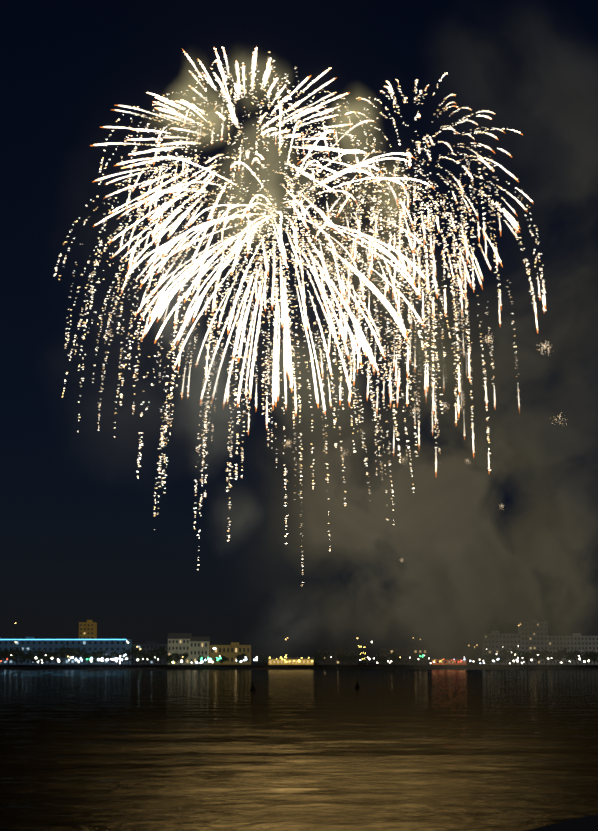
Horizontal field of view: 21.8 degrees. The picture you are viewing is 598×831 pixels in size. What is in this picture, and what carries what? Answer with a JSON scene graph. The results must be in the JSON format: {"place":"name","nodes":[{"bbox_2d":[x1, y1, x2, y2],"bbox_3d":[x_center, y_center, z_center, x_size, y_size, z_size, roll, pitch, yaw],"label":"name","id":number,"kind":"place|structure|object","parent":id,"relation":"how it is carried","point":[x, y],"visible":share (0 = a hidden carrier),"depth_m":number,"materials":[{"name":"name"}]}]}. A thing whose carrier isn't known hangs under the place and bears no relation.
{"place":"outdoors","nodes":[
{"label":"outdoors","id":0,"kind":"place"},
{"bbox_2d":[79,620,96,638],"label":"yellow tower","id":1,"kind":"structure","parent":0,"point":[88,629],"depth_m":1280.54,"materials":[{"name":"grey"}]},
{"bbox_2d":[133,641,167,664],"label":"block","id":2,"kind":"structure","parent":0,"point":[149,645],"depth_m":1236.18,"materials":[{"name":"grey"}]},
{"bbox_2d":[167,633,191,664],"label":"building","id":3,"kind":"structure","parent":0,"point":[178,642],"depth_m":1206.56,"materials":[{"name":"grey"}]},
{"bbox_2d":[190,637,209,664],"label":"building","id":4,"kind":"structure","parent":0,"point":[199,646],"depth_m":1208.64,"materials":[{"name":"grey"}]},
{"bbox_2d":[210,642,250,664],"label":"building","id":5,"kind":"structure","parent":0,"point":[231,651],"depth_m":1214.38,"materials":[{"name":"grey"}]},
{"bbox_2d":[172,645,365,662],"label":"lights","id":6,"kind":"object","parent":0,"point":[308,657],"depth_m":1140.46},
{"bbox_2d":[131,663,431,664],"bbox_3d":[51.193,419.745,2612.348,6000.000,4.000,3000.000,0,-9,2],"label":"shore land","id":7,"kind":"structure","parent":0,"point":[316,664],"depth_m":1419.96,"materials":[{"name":"black"}]},
{"bbox_2d":[0,649,10,661],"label":"tree","id":8,"kind":"object","parent":7,"relation":"on","point":[1,656],"depth_m":1164.00,"materials":[{"name":"green plant"}]},
{"bbox_2d":[1,647,16,664],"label":"tree","id":9,"kind":"object","parent":7,"relation":"on","point":[6,654],"depth_m":1163.35,"materials":[{"name":"green plant"}]},
{"bbox_2d":[7,647,24,664],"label":"tree","id":10,"kind":"object","parent":7,"relation":"on","point":[20,654],"depth_m":1151.63,"materials":[{"name":"green plant"}]},
{"bbox_2d":[20,653,35,664],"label":"tree","id":11,"kind":"object","parent":7,"relation":"on","point":[28,657],"depth_m":1158.46,"materials":[{"name":"green plant"}]},
{"bbox_2d":[26,648,50,664],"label":"tree","id":12,"kind":"object","parent":7,"relation":"on","point":[38,654],"depth_m":1156.10,"materials":[{"name":"green plant"}]},
{"bbox_2d":[40,652,59,664],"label":"tree","id":13,"kind":"object","parent":7,"relation":"on","point":[49,659],"depth_m":1161.10,"materials":[{"name":"green plant"}]},
{"bbox_2d":[50,647,66,659],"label":"tree","id":14,"kind":"object","parent":7,"relation":"on","point":[59,652],"depth_m":1158.71,"materials":[{"name":"green plant"}]},
{"bbox_2d":[0,637,131,664],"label":"building","id":15,"kind":"structure","parent":7,"relation":"on","point":[89,645],"depth_m":1198.92,"materials":[{"name":"blue"}]},
{"bbox_2d":[61,644,79,660],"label":"tree","id":16,"kind":"object","parent":7,"relation":"on","point":[66,651],"depth_m":1162.48,"materials":[{"name":"green plant"}]},
{"bbox_2d":[68,644,87,664],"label":"tree","id":17,"kind":"object","parent":7,"relation":"on","point":[78,653],"depth_m":1155.18,"materials":[{"name":"green plant"}]},
{"bbox_2d":[83,653,94,664],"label":"tree","id":18,"kind":"object","parent":7,"relation":"on","point":[88,656],"depth_m":1152.72,"materials":[{"name":"green plant"}]},
{"bbox_2d":[90,649,107,664],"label":"tree","id":19,"kind":"object","parent":7,"relation":"on","point":[99,655],"depth_m":1154.04,"materials":[{"name":"green plant"}]},
{"bbox_2d":[100,654,111,662],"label":"tree","id":20,"kind":"object","parent":7,"relation":"on","point":[106,656],"depth_m":1158.67,"materials":[{"name":"green plant"}]},
{"bbox_2d":[110,651,124,662],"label":"tree","id":21,"kind":"object","parent":7,"relation":"on","point":[115,653],"depth_m":1158.06,"materials":[{"name":"green plant"}]},
{"bbox_2d":[118,644,138,664],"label":"tree","id":22,"kind":"object","parent":7,"relation":"on","point":[128,652],"depth_m":1151.66,"materials":[{"name":"green plant"}]},
{"bbox_2d":[124,647,145,664],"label":"tree","id":23,"kind":"object","parent":7,"relation":"on","point":[140,654],"depth_m":1151.26,"materials":[{"name":"green plant"}]},
{"bbox_2d":[142,653,153,664],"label":"tree","id":24,"kind":"object","parent":7,"relation":"on","point":[147,656],"depth_m":1159.71,"materials":[{"name":"green plant"}]},
{"bbox_2d":[147,646,169,664],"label":"tree","id":25,"kind":"object","parent":7,"relation":"on","point":[162,652],"depth_m":1150.84,"materials":[{"name":"green plant"}]},
{"bbox_2d":[164,654,179,664],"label":"tree","id":26,"kind":"object","parent":7,"relation":"on","point":[170,659],"depth_m":1151.16,"materials":[{"name":"green plant"}]},
{"bbox_2d":[172,651,188,664],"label":"tree","id":27,"kind":"object","parent":7,"relation":"on","point":[183,657],"depth_m":1152.90,"materials":[{"name":"green plant"}]},
{"bbox_2d":[197,655,206,664],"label":"tree","id":28,"kind":"object","parent":7,"relation":"on","point":[199,660],"depth_m":1152.58,"materials":[{"name":"green plant"}]},
{"bbox_2d":[218,655,227,662],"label":"tree","id":29,"kind":"object","parent":7,"relation":"on","point":[223,659],"depth_m":1158.21,"materials":[{"name":"green plant"}]},
{"bbox_2d":[235,653,247,662],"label":"tree","id":30,"kind":"object","parent":7,"relation":"on","point":[239,658],"depth_m":1159.76,"materials":[{"name":"green plant"}]},
{"bbox_2d":[255,653,270,663],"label":"tree","id":31,"kind":"object","parent":7,"relation":"on","point":[263,658],"depth_m":1160.23,"materials":[{"name":"green plant"}]},
{"bbox_2d":[268,657,313,664],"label":"building","id":32,"kind":"structure","parent":7,"relation":"on","point":[281,661],"depth_m":1148.70,"materials":[{"name":"yellow"}]},
{"bbox_2d":[313,651,327,662],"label":"tree","id":33,"kind":"object","parent":7,"relation":"on","point":[316,656],"depth_m":1153.59,"materials":[{"name":"green plant"}]},
{"bbox_2d":[336,653,348,664],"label":"tree","id":34,"kind":"object","parent":7,"relation":"on","point":[339,656],"depth_m":1156.53,"materials":[{"name":"green plant"}]},
{"bbox_2d":[342,654,356,664],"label":"tree","id":35,"kind":"object","parent":7,"relation":"on","point":[353,658],"depth_m":1144.12,"materials":[{"name":"green plant"}]},
{"bbox_2d":[356,655,366,664],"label":"tree","id":36,"kind":"object","parent":7,"relation":"on","point":[363,660],"depth_m":1154.98,"materials":[{"name":"green plant"}]},
{"bbox_2d":[375,656,388,664],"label":"tree","id":37,"kind":"object","parent":7,"relation":"on","point":[383,659],"depth_m":1151.63,"materials":[{"name":"green plant"}]},
{"bbox_2d":[387,652,403,664],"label":"tree","id":38,"kind":"object","parent":7,"relation":"on","point":[393,655],"depth_m":1142.81,"materials":[{"name":"green plant"}]},
{"bbox_2d":[412,657,418,664],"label":"tree","id":39,"kind":"object","parent":7,"relation":"on","point":[415,660],"depth_m":1150.59,"materials":[{"name":"green plant"}]},
{"bbox_2d":[510,651,525,664],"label":"tree","id":40,"kind":"object","parent":7,"relation":"on","point":[516,656],"depth_m":1142.58,"materials":[{"name":"green plant"}]},
{"bbox_2d":[519,650,533,664],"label":"tree","id":41,"kind":"object","parent":7,"relation":"on","point":[527,655],"depth_m":1147.92,"materials":[{"name":"green plant"}]},
{"bbox_2d":[528,648,544,664],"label":"tree","id":42,"kind":"object","parent":7,"relation":"on","point":[536,655],"depth_m":1144.62,"materials":[{"name":"green plant"}]},
{"bbox_2d":[532,652,553,664],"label":"tree","id":43,"kind":"object","parent":7,"relation":"on","point":[545,656],"depth_m":1140.92,"materials":[{"name":"green plant"}]},
{"bbox_2d":[546,650,565,664],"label":"tree","id":44,"kind":"object","parent":7,"relation":"on","point":[556,655],"depth_m":1141.53,"materials":[{"name":"green plant"}]},
{"bbox_2d":[558,646,577,664],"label":"tree","id":45,"kind":"object","parent":7,"relation":"on","point":[564,648],"depth_m":1151.28,"materials":[{"name":"green plant"}]},
{"bbox_2d":[564,651,586,664],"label":"tree","id":46,"kind":"object","parent":7,"relation":"on","point":[575,656],"depth_m":1144.68,"materials":[{"name":"green plant"}]},
{"bbox_2d":[580,650,597,663],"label":"tree","id":47,"kind":"object","parent":7,"relation":"on","point":[588,655],"depth_m":1148.62,"materials":[{"name":"green plant"}]},
{"bbox_2d":[587,652,597,661],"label":"tree","id":48,"kind":"object","parent":7,"relation":"on","point":[594,657],"depth_m":1147.87,"materials":[{"name":"green plant"}]},
{"bbox_2d":[164,78,399,529],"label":"smoke","id":49,"kind":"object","parent":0,"point":[216,417],"depth_m":1005.19,"materials":[{"name":"grey"}]},
{"bbox_2d":[0,669,597,830],"bbox_3d":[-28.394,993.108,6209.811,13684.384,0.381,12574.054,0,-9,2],"label":"sea water","id":50,"kind":"structure","parent":0,"point":[293,750],"depth_m":91.15,"materials":[{"name":"black liquid"}]},
{"bbox_2d":[0,665,597,668],"bbox_3d":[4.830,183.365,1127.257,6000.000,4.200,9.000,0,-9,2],"label":"sea wall","id":51,"kind":"structure","parent":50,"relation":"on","point":[288,667],"depth_m":1130.02,"materials":[{"name":"concrete"}]},
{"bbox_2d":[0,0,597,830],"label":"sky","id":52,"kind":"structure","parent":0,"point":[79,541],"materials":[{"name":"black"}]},
{"bbox_2d":[53,46,562,584],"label":"fireworks","id":53,"kind":"object","parent":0,"point":[221,266],"visible":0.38,"depth_m":1025.83,"materials":[{"name":"white"}]},
{"bbox_2d":[318,648,357,664],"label":"block","id":54,"kind":"structure","parent":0,"point":[329,660],"depth_m":1240.89,"materials":[{"name":"grey"}]},
{"bbox_2d":[96,42,597,669],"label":"smoke","id":55,"kind":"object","parent":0,"point":[476,586],"depth_m":1061.28,"materials":[{"name":"grey"}]},
{"bbox_2d":[380,646,427,664],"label":"block","id":56,"kind":"structure","parent":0,"point":[408,652],"depth_m":1239.37,"materials":[{"name":"grey"}]},
{"bbox_2d":[490,640,521,664],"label":"building","id":57,"kind":"structure","parent":0,"point":[518,648],"depth_m":1206.68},
{"bbox_2d":[521,640,548,664],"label":"building","id":58,"kind":"structure","parent":0,"point":[524,646],"depth_m":1208.52,"materials":[{"name":"grey"}]},
{"bbox_2d":[549,633,597,664],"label":"building","id":59,"kind":"structure","parent":0,"point":[578,642],"depth_m":1206.65,"materials":[{"name":"grey concrete"}]},
{"bbox_3d":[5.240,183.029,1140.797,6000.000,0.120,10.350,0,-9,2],"label":"promenade road","id":60,"kind":"structure","parent":0,"visible":0},
{"bbox_2d":[69,654,254,663],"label":"street lights","id":61,"kind":"object","parent":60,"relation":"on","point":[98,659],"depth_m":1141.32},
{"bbox_2d":[35,641,589,663],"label":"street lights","id":62,"kind":"object","parent":60,"relation":"on","point":[58,661],"depth_m":1140.23}
]}

